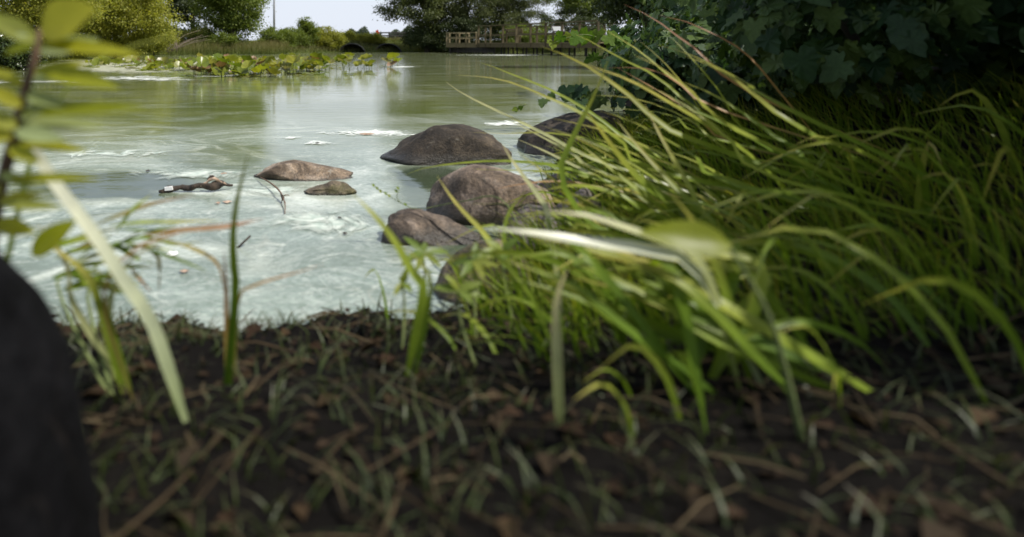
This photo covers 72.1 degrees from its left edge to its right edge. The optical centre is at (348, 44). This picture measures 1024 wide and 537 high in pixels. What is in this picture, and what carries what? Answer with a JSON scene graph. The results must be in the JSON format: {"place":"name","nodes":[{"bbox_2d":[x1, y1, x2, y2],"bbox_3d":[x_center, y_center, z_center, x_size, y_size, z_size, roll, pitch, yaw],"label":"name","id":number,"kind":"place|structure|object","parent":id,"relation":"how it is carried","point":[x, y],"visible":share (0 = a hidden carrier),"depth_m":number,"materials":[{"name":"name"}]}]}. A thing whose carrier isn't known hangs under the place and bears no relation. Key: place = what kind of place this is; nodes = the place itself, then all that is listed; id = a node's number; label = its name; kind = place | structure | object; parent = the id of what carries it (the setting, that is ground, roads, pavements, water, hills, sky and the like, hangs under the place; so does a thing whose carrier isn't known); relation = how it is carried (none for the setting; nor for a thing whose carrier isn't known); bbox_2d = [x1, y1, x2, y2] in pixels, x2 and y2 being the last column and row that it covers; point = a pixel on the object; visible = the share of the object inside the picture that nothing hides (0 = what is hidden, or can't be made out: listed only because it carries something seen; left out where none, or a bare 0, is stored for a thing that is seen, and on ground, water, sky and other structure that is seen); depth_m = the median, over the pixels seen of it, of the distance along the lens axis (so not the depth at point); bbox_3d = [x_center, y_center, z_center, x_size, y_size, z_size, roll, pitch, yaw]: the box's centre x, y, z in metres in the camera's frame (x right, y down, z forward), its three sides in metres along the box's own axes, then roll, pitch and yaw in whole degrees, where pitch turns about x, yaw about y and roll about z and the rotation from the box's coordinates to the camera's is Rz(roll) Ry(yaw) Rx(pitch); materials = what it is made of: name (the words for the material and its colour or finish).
{"place":"outdoors","nodes":[
{"label":"outdoors","id":0,"kind":"place"},
{"bbox_2d":[0,52,625,330],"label":"water","id":1,"kind":"structure","parent":0,"point":[194,123],"depth_m":3.38,"materials":[{"name":"liquid"}]},
{"bbox_2d":[83,58,124,67],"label":"water lily","id":2,"kind":"object","parent":1,"relation":"on","point":[116,60],"visible":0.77,"depth_m":17.81,"materials":[{"name":"green plant"}]},
{"bbox_2d":[63,150,165,156],"bbox_3d":[-1.439,0.596,3.708,1.440,0.001,0.360,0,0,0],"label":"foam patch","id":3,"kind":"object","parent":1,"relation":"on","point":[125,153],"visible":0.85,"depth_m":3.70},
{"bbox_2d":[59,60,197,72],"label":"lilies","id":4,"kind":"object","parent":1,"relation":"on","point":[110,67],"visible":0.25,"depth_m":16.72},
{"bbox_2d":[102,76,186,80],"bbox_3d":[-3.710,0.596,11.911,3.473,0.001,2.247,0,0,35],"label":"foam patch","id":5,"kind":"object","parent":1,"relation":"on","point":[159,78],"visible":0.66,"depth_m":11.81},
{"bbox_2d":[11,38,288,64],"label":"reeds","id":6,"kind":"object","parent":1,"relation":"on","point":[267,47],"visible":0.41,"depth_m":39.38,"materials":[{"name":"plant"}]},
{"bbox_2d":[166,32,210,52],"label":"dead branch","id":7,"kind":"object","parent":1,"relation":"on","point":[172,49],"visible":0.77,"depth_m":36.43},
{"bbox_2d":[160,175,232,192],"bbox_3d":[-0.616,0.568,2.754,0.293,0.067,0.058,0,0,-11],"label":"driftwood","id":8,"kind":"object","parent":1,"relation":"on","point":[211,186],"visible":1,"depth_m":2.75,"materials":[{"name":"brown wood"}]},
{"bbox_2d":[174,57,223,75],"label":"water lily","id":9,"kind":"object","parent":1,"relation":"on","point":[215,71],"visible":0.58,"depth_m":12.84,"materials":[{"name":"green plant"}]},
{"bbox_2d":[179,56,230,75],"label":"water lily","id":10,"kind":"object","parent":1,"relation":"on","point":[202,61],"visible":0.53,"depth_m":12.67,"materials":[{"name":"green plant"}]},
{"bbox_2d":[160,170,253,178],"bbox_3d":[-0.685,0.596,3.130,0.735,0.001,0.485,0,0,0],"label":"foam patch","id":11,"kind":"object","parent":1,"relation":"on","point":[203,173],"visible":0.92,"depth_m":3.12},
{"bbox_2d":[186,60,232,74],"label":"water lily","id":12,"kind":"object","parent":1,"relation":"on","point":[193,67],"visible":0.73,"depth_m":13.20,"materials":[{"name":"green plant"}]},
{"bbox_2d":[206,53,229,75],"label":"water lily","id":13,"kind":"object","parent":1,"relation":"on","point":[218,57],"visible":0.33,"depth_m":13.03,"materials":[{"name":"green plant"}]},
{"bbox_2d":[204,55,239,74],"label":"water lily","id":14,"kind":"object","parent":1,"relation":"on","point":[234,58],"visible":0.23,"depth_m":13.26,"materials":[{"name":"green plant"}]},
{"bbox_2d":[215,61,241,76],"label":"water lily","id":15,"kind":"object","parent":1,"relation":"on","point":[222,66],"visible":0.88,"depth_m":12.32,"materials":[{"name":"green plant"}]},
{"bbox_2d":[230,60,266,76],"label":"water lily","id":16,"kind":"object","parent":1,"relation":"on","point":[241,71],"visible":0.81,"depth_m":12.44,"materials":[{"name":"green plant"}]},
{"bbox_2d":[239,55,263,77],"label":"water lily","id":17,"kind":"object","parent":1,"relation":"on","point":[247,59],"visible":0.73,"depth_m":12.48,"materials":[{"name":"green plant"}]},
{"bbox_2d":[248,186,293,194],"bbox_3d":[-0.302,0.596,2.770,0.525,0.001,0.295,0,0,0],"label":"foam patch","id":18,"kind":"object","parent":1,"relation":"on","point":[276,191],"visible":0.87,"depth_m":2.76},
{"bbox_2d":[261,55,281,76],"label":"water lily","id":19,"kind":"object","parent":1,"relation":"on","point":[274,71],"visible":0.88,"depth_m":12.51,"materials":[{"name":"green plant"}]},
{"bbox_2d":[284,53,307,74],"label":"water lily","id":20,"kind":"object","parent":1,"relation":"on","point":[295,60],"visible":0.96,"depth_m":13.21,"materials":[{"name":"green plant"}]},
{"bbox_2d":[282,60,314,74],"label":"water lily","id":21,"kind":"object","parent":1,"relation":"on","point":[286,68],"visible":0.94,"depth_m":13.46,"materials":[{"name":"green plant"}]},
{"bbox_2d":[253,160,352,180],"bbox_3d":[-0.208,0.613,3.075,0.464,0.170,0.216,0,0,0],"label":"flat rock","id":22,"kind":"object","parent":1,"relation":"on","point":[293,170],"visible":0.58,"depth_m":3.01,"materials":[{"name":"stone"}]},
{"bbox_2d":[295,56,321,71],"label":"water lily","id":23,"kind":"object","parent":1,"relation":"on","point":[308,60],"visible":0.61,"depth_m":14.47,"materials":[{"name":"green plant"}]},
{"bbox_2d":[299,52,329,70],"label":"water lily","id":24,"kind":"object","parent":1,"relation":"on","point":[320,56],"visible":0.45,"depth_m":15.44,"materials":[{"name":"green plant"}]},
{"bbox_2d":[268,211,369,232],"bbox_3d":[-0.115,0.596,2.294,0.651,0.001,0.414,0,0,8],"label":"foam patch","id":25,"kind":"object","parent":1,"relation":"on","point":[310,218],"visible":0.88,"depth_m":2.28,"materials":[{"name":"liquid"}]},
{"bbox_2d":[314,59,335,72],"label":"water lily","id":26,"kind":"object","parent":1,"relation":"on","point":[319,62],"visible":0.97,"depth_m":14.41,"materials":[{"name":"green plant"}]},
{"bbox_2d":[303,180,356,195],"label":"flat rock","id":27,"kind":"object","parent":1,"relation":"on","point":[333,188],"visible":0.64,"depth_m":2.70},
{"bbox_2d":[319,54,352,68],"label":"water lily","id":28,"kind":"object","parent":1,"relation":"on","point":[348,56],"visible":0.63,"depth_m":15.64,"materials":[{"name":"green plant"}]},
{"bbox_2d":[334,53,371,69],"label":"water lily","id":29,"kind":"object","parent":1,"relation":"on","point":[362,57],"visible":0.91,"depth_m":15.94,"materials":[{"name":"green plant"}]},
{"bbox_2d":[321,129,414,135],"bbox_3d":[0.143,0.596,4.594,0.868,0.001,0.454,0,0,0],"label":"foam patch","id":30,"kind":"object","parent":1,"relation":"on","point":[377,132],"visible":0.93,"depth_m":4.58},
{"bbox_2d":[365,52,399,68],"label":"water lily","id":31,"kind":"object","parent":1,"relation":"on","point":[370,62],"visible":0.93,"depth_m":16.48,"materials":[{"name":"green plant"}]},
{"bbox_2d":[381,208,480,245],"bbox_3d":[0.253,0.606,2.105,0.311,0.188,0.186,0,0,0],"label":"boulder","id":32,"kind":"object","parent":1,"relation":"on","point":[420,226],"visible":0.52,"depth_m":2.05,"materials":[{"name":"stone"}]},
{"bbox_2d":[380,124,511,165],"bbox_3d":[0.507,0.576,3.555,0.687,0.329,0.429,0,0,0],"label":"boulder","id":33,"kind":"object","parent":1,"relation":"in","point":[443,144],"visible":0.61,"depth_m":3.40,"materials":[{"name":"stone"}]},
{"bbox_2d":[426,164,555,225],"bbox_3d":[0.503,0.590,2.366,0.460,0.336,0.270,0,0,0],"label":"boulder","id":34,"kind":"object","parent":1,"relation":"in","point":[472,181],"visible":0.34,"depth_m":2.27,"materials":[{"name":"stone"}]},
{"bbox_2d":[517,110,630,156],"bbox_3d":[1.299,0.587,3.834,0.668,0.424,0.486,0,0,0],"label":"boulder","id":35,"kind":"object","parent":1,"relation":"in","point":[560,125],"visible":0.26,"depth_m":3.73,"materials":[{"name":"stone"}]},
{"bbox_2d":[538,83,609,111],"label":"vine shoot","id":36,"kind":"object","parent":35,"relation":"on","point":[576,92],"visible":0.77,"depth_m":3.85,"materials":[{"name":"green plant"}]},
{"bbox_2d":[554,187,605,228],"bbox_3d":[0.723,0.534,2.097,0.172,0.187,0.120,0,0,0],"label":"stone","id":37,"kind":"object","parent":1,"relation":"on","point":[582,192],"visible":0.17,"depth_m":2.08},
{"bbox_2d":[0,0,641,39],"label":"sky","id":38,"kind":"structure","parent":0,"point":[341,15],"materials":[{"name":"white"}]},
{"bbox_2d":[501,28,522,42],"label":"bench","id":39,"kind":"object","parent":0,"point":[512,31],"visible":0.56,"depth_m":43.47,"materials":[{"name":"brown wood"}]},
{"bbox_2d":[413,39,635,53],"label":"marsh grass","id":40,"kind":"structure","parent":0,"point":[566,51],"depth_m":49.14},
{"bbox_2d":[52,40,1023,536],"bbox_3d":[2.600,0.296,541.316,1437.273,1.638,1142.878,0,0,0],"label":"ground","id":41,"kind":"structure","parent":0,"point":[598,462],"depth_m":0.77,"materials":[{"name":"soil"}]},
{"bbox_2d":[0,33,60,70],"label":"bush","id":42,"kind":"object","parent":41,"relation":"on","point":[16,61],"visible":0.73,"depth_m":15.07,"materials":[{"name":"green plant"}]},
{"bbox_2d":[0,252,104,536],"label":"dark rock","id":43,"kind":"object","parent":41,"relation":"on","point":[48,486],"visible":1,"depth_m":0.51,"materials":[{"name":"stone"}]},
{"bbox_2d":[0,0,117,59],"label":"shrub","id":44,"kind":"object","parent":41,"relation":"on","point":[26,11],"visible":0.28,"depth_m":21.39,"materials":[{"name":"green plant"}]},
{"bbox_2d":[0,0,149,257],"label":"leafy shrub","id":45,"kind":"object","parent":41,"relation":"on","point":[62,20],"visible":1,"depth_m":0.65,"materials":[{"name":"green plant"}]},
{"bbox_2d":[5,28,208,260],"bbox_3d":[-0.284,0.226,0.730,0.275,0.487,0.003,0,0,4],"label":"grass stalk","id":46,"kind":"object","parent":41,"relation":"on","point":[10,246],"depth_m":0.73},
{"bbox_2d":[34,0,192,58],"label":"shrub","id":47,"kind":"object","parent":41,"relation":"on","point":[146,19],"visible":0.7,"depth_m":27.18,"materials":[{"name":"green plant"}]},
{"bbox_2d":[13,108,261,422],"bbox_3d":[-0.275,0.269,0.851,0.286,0.423,0.183,0,0,-32],"label":"grass stalk","id":48,"kind":"object","parent":41,"relation":"on","point":[113,358],"depth_m":0.81,"materials":[{"name":"plant"}]},
{"bbox_2d":[126,26,180,55],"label":"shrub","id":49,"kind":"object","parent":41,"relation":"on","point":[158,46],"visible":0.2,"depth_m":31.61,"materials":[{"name":"green plant"}]},
{"bbox_2d":[52,194,262,395],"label":"narrow leaved plant","id":50,"kind":"object","parent":41,"relation":"on","point":[88,246],"visible":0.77,"depth_m":0.98,"materials":[{"name":"plant"}]},
{"bbox_2d":[156,0,219,30],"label":"tree","id":51,"kind":"object","parent":41,"relation":"on","point":[179,6],"visible":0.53,"depth_m":49.00,"materials":[{"name":"green plant"}]},
{"bbox_2d":[172,20,217,43],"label":"shrub","id":52,"kind":"object","parent":41,"relation":"on","point":[184,30],"visible":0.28,"depth_m":43.37,"materials":[{"name":"green plant"}]},
{"bbox_2d":[189,30,240,51],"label":"shrub","id":53,"kind":"object","parent":41,"relation":"on","point":[223,37],"visible":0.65,"depth_m":40.09,"materials":[{"name":"green plant"}]},
{"bbox_2d":[187,0,272,47],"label":"tree","id":54,"kind":"object","parent":41,"relation":"on","point":[237,16],"visible":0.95,"depth_m":41.18,"materials":[{"name":"green plant"}]},
{"bbox_2d":[223,152,319,385],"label":"sedge tuft","id":55,"kind":"object","parent":41,"relation":"on","point":[230,336],"visible":0.94,"depth_m":0.93,"materials":[{"name":"plant"}]},
{"bbox_2d":[253,25,298,47],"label":"shrub","id":56,"kind":"object","parent":41,"relation":"on","point":[276,35],"visible":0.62,"depth_m":46.71,"materials":[{"name":"green plant"}]},
{"bbox_2d":[281,26,311,45],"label":"shrub","id":57,"kind":"object","parent":41,"relation":"on","point":[297,40],"visible":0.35,"depth_m":48.13,"materials":[{"name":"green plant"}]},
{"bbox_2d":[295,16,321,45],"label":"shrub","id":58,"kind":"object","parent":41,"relation":"on","point":[306,26],"visible":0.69,"depth_m":49.21,"materials":[{"name":"green plant"}]},
{"bbox_2d":[312,25,350,49],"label":"shrub","id":59,"kind":"object","parent":41,"relation":"on","point":[328,36],"visible":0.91,"depth_m":50.07,"materials":[{"name":"green plant"}]},
{"bbox_2d":[318,25,410,37],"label":"wood","id":60,"kind":"object","parent":41,"relation":"on","point":[362,30],"visible":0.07,"depth_m":167.86,"materials":[{"name":"green plant"}]},
{"bbox_2d":[284,36,456,52],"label":"rank grass","id":61,"kind":"structure","parent":41,"relation":"on","point":[351,49],"depth_m":51.74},
{"bbox_2d":[351,31,391,43],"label":"shrub","id":62,"kind":"object","parent":41,"relation":"on","point":[372,37],"visible":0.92,"depth_m":53.55,"materials":[{"name":"green plant"}]},
{"bbox_2d":[352,193,432,380],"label":"sedge tuft","id":63,"kind":"object","parent":41,"relation":"on","point":[422,314],"visible":0.93,"depth_m":0.99,"materials":[{"name":"plant"}]},
{"bbox_2d":[393,268,411,348],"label":"herb","id":64,"kind":"object","parent":41,"relation":"on","point":[403,278],"visible":0.92,"depth_m":1.11,"materials":[{"name":"green plant"}]},
{"bbox_2d":[371,0,468,51],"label":"tree","id":65,"kind":"object","parent":41,"relation":"on","point":[432,10],"visible":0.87,"depth_m":50.18,"materials":[{"name":"green plant"}]},
{"bbox_2d":[400,237,448,279],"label":"herb","id":66,"kind":"object","parent":41,"relation":"on","point":[422,252],"visible":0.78,"depth_m":1.22,"materials":[{"name":"green plant"}]},
{"bbox_2d":[398,27,452,51],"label":"shrub","id":67,"kind":"object","parent":41,"relation":"on","point":[424,40],"visible":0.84,"depth_m":49.87,"materials":[{"name":"green plant"}]},
{"bbox_2d":[397,0,514,50],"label":"tree","id":68,"kind":"object","parent":41,"relation":"on","point":[479,13],"visible":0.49,"depth_m":49.94,"materials":[{"name":"green plant"}]},
{"bbox_2d":[372,184,541,284],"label":"seed sprig","id":69,"kind":"object","parent":41,"relation":"on","point":[396,191],"visible":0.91,"depth_m":1.90,"materials":[{"name":"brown plant"}]},
{"bbox_2d":[410,15,505,52],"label":"shrub","id":70,"kind":"object","parent":41,"relation":"on","point":[455,27],"visible":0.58,"depth_m":49.45,"materials":[{"name":"green plant"}]},
{"bbox_2d":[433,274,486,365],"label":"herb","id":71,"kind":"object","parent":41,"relation":"on","point":[465,290],"visible":0.95,"depth_m":1.05,"materials":[{"name":"green plant"}]},
{"bbox_2d":[451,242,498,345],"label":"herb","id":72,"kind":"object","parent":41,"relation":"on","point":[476,260],"visible":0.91,"depth_m":1.14,"materials":[{"name":"green plant"}]},
{"bbox_2d":[433,238,532,304],"bbox_3d":[0.333,0.586,1.629,0.258,0.238,0.157,0,0,0],"label":"boulder","id":73,"kind":"object","parent":41,"relation":"on","point":[441,279],"visible":0.2,"depth_m":1.60,"materials":[{"name":"stone"}]},
{"bbox_2d":[437,145,566,319],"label":"sedge tuft","id":74,"kind":"object","parent":41,"relation":"on","point":[486,236],"visible":0.57,"depth_m":1.38,"materials":[{"name":"plant"}]},
{"bbox_2d":[484,237,522,332],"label":"herb","id":75,"kind":"object","parent":41,"relation":"on","point":[509,244],"visible":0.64,"depth_m":1.20,"materials":[{"name":"green plant"}]},
{"bbox_2d":[464,0,551,50],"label":"tree","id":76,"kind":"object","parent":41,"relation":"on","point":[516,14],"visible":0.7,"depth_m":49.84,"materials":[{"name":"green plant"}]},
{"bbox_2d":[496,20,554,51],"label":"shrub","id":77,"kind":"object","parent":41,"relation":"on","point":[524,39],"visible":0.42,"depth_m":47.23,"materials":[{"name":"green plant"}]},
{"bbox_2d":[498,204,564,249],"bbox_3d":[0.542,0.565,1.960,0.206,0.206,0.137,0,0,0],"label":"stone","id":78,"kind":"object","parent":41,"relation":"on","point":[526,209],"visible":0.16,"depth_m":1.92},
{"bbox_2d":[446,20,624,55],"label":"boardwalk","id":79,"kind":"structure","parent":41,"relation":"on","point":[461,48],"depth_m":40.74,"materials":[{"name":"brown wood"}]},
{"bbox_2d":[54,189,1023,536],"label":"dead leaves","id":80,"kind":"object","parent":41,"relation":"on","point":[702,512],"visible":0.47,"depth_m":0.77,"materials":[{"name":"plant"}]},
{"bbox_2d":[55,185,1023,536],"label":"dead straw","id":81,"kind":"object","parent":41,"relation":"on","point":[571,453],"visible":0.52,"depth_m":0.77,"materials":[{"name":"plant"}]},
{"bbox_2d":[539,171,582,198],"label":"stone","id":82,"kind":"object","parent":41,"relation":"on","point":[543,185],"visible":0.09,"depth_m":2.56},
{"bbox_2d":[538,4,620,41],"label":"shrub","id":83,"kind":"object","parent":41,"relation":"on","point":[572,10],"visible":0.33,"depth_m":48.69,"materials":[{"name":"green plant"}]},
{"bbox_2d":[541,0,622,32],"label":"tree","id":84,"kind":"object","parent":41,"relation":"on","point":[567,4],"visible":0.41,"depth_m":51.22,"materials":[{"name":"green plant"}]},
{"bbox_2d":[408,62,759,219],"bbox_3d":[0.671,0.283,1.979,1.008,0.453,0.352,0,0,23],"label":"sedge tuft","id":85,"kind":"object","parent":41,"relation":"on","point":[606,124],"visible":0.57,"depth_m":1.98,"materials":[{"name":"plant"}]},
{"bbox_2d":[547,26,631,53],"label":"vine shoot","id":86,"kind":"object","parent":41,"relation":"on","point":[593,36],"visible":0.93,"depth_m":4.59,"materials":[{"name":"green plant"}]},
{"bbox_2d":[447,164,749,267],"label":"sedge tuft","id":87,"kind":"object","parent":41,"relation":"on","point":[520,239],"visible":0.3,"depth_m":1.62,"materials":[{"name":"plant"}]},
{"bbox_2d":[365,237,840,436],"bbox_3d":[0.347,0.455,1.068,0.633,0.241,0.739,0,0,0],"label":"sedge tuft","id":88,"kind":"object","parent":41,"relation":"on","point":[655,360],"visible":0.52,"depth_m":0.82,"materials":[{"name":"plant"}]},
{"bbox_2d":[596,49,624,98],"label":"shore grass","id":89,"kind":"structure","parent":41,"relation":"on","point":[600,66],"depth_m":15.82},
{"bbox_2d":[505,145,727,206],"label":"sedge tuft","id":90,"kind":"object","parent":41,"relation":"on","point":[610,160],"visible":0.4,"depth_m":2.31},
{"bbox_2d":[572,0,688,39],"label":"tree","id":91,"kind":"object","parent":41,"relation":"on","point":[614,12],"visible":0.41,"depth_m":16.80,"materials":[{"name":"green plant"}]},
{"bbox_2d":[519,58,777,271],"bbox_3d":[0.641,0.266,1.478,0.530,0.473,0.154,0,0,11],"label":"sedge tuft","id":92,"kind":"object","parent":41,"relation":"on","point":[646,186],"visible":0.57,"depth_m":1.48,"materials":[{"name":"plant"}]},
{"bbox_2d":[610,5,702,79],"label":"vine thicket","id":93,"kind":"object","parent":41,"relation":"on","point":[658,29],"visible":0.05,"depth_m":5.04,"materials":[{"name":"green plant"}]},
{"bbox_2d":[586,110,732,180],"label":"sedge tuft","id":94,"kind":"object","parent":41,"relation":"on","point":[696,146],"visible":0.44,"depth_m":2.48,"materials":[{"name":"plant"}]},
{"bbox_2d":[620,0,703,31],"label":"vine thicket","id":95,"kind":"object","parent":41,"relation":"on","point":[669,5],"visible":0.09,"depth_m":7.63,"materials":[{"name":"green plant"}]},
{"bbox_2d":[491,193,874,425],"bbox_3d":[0.445,0.335,0.946,0.535,0.280,0.295,0,0,0],"label":"sedge tuft","id":96,"kind":"object","parent":41,"relation":"on","point":[712,315],"visible":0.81,"depth_m":0.87,"materials":[{"name":"plant"}]},
{"bbox_2d":[584,20,842,126],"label":"vine thicket","id":97,"kind":"object","parent":41,"relation":"on","point":[680,68],"visible":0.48,"depth_m":3.28,"materials":[{"name":"green plant"}]},
{"bbox_2d":[414,51,1023,360],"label":"bank grass","id":98,"kind":"structure","parent":41,"relation":"on","point":[620,333],"depth_m":1.52,"materials":[{"name":"plant"}]},
{"bbox_2d":[640,220,805,440],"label":"broad weed","id":99,"kind":"object","parent":41,"relation":"on","point":[695,237],"visible":0.95,"depth_m":0.70,"materials":[{"name":"green plant"}]},
{"bbox_2d":[440,186,1023,367],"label":"sedge tuft","id":100,"kind":"object","parent":41,"relation":"on","point":[995,312],"visible":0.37,"depth_m":1.03,"materials":[{"name":"plant"}]},
{"bbox_2d":[443,172,1023,402],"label":"sedge tuft","id":101,"kind":"object","parent":41,"relation":"on","point":[831,260],"visible":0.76,"depth_m":1.11,"materials":[{"name":"plant"}]},
{"bbox_2d":[571,4,929,189],"bbox_3d":[1.137,0.145,1.952,0.966,0.551,0.360,0,0,22],"label":"sedge tuft","id":102,"kind":"object","parent":41,"relation":"on","point":[756,148],"visible":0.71,"depth_m":1.91,"materials":[{"name":"plant"}]},
{"bbox_2d":[530,45,1021,274],"bbox_3d":[0.958,0.348,1.601,1.036,0.696,0.526,0,0,13],"label":"sedge tuft","id":103,"kind":"object","parent":41,"relation":"on","point":[735,184],"visible":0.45,"depth_m":1.61,"materials":[{"name":"plant"}]},
{"bbox_2d":[648,0,934,55],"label":"vine thicket","id":104,"kind":"object","parent":41,"relation":"on","point":[681,4],"visible":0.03,"depth_m":3.88,"materials":[{"name":"green plant"}]},
{"bbox_2d":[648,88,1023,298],"bbox_3d":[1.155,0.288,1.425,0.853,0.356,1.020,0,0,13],"label":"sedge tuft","id":105,"kind":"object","parent":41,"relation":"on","point":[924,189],"visible":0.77,"depth_m":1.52,"materials":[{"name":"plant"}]},
{"bbox_2d":[657,0,1023,108],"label":"vine thicket","id":106,"kind":"object","parent":41,"relation":"on","point":[844,59],"visible":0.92,"depth_m":2.17,"materials":[{"name":"green plant"}]},
{"bbox_2d":[911,0,1023,75],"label":"vine thicket","id":107,"kind":"object","parent":41,"relation":"on","point":[976,19],"visible":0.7,"depth_m":2.00,"materials":[{"name":"green plant"}]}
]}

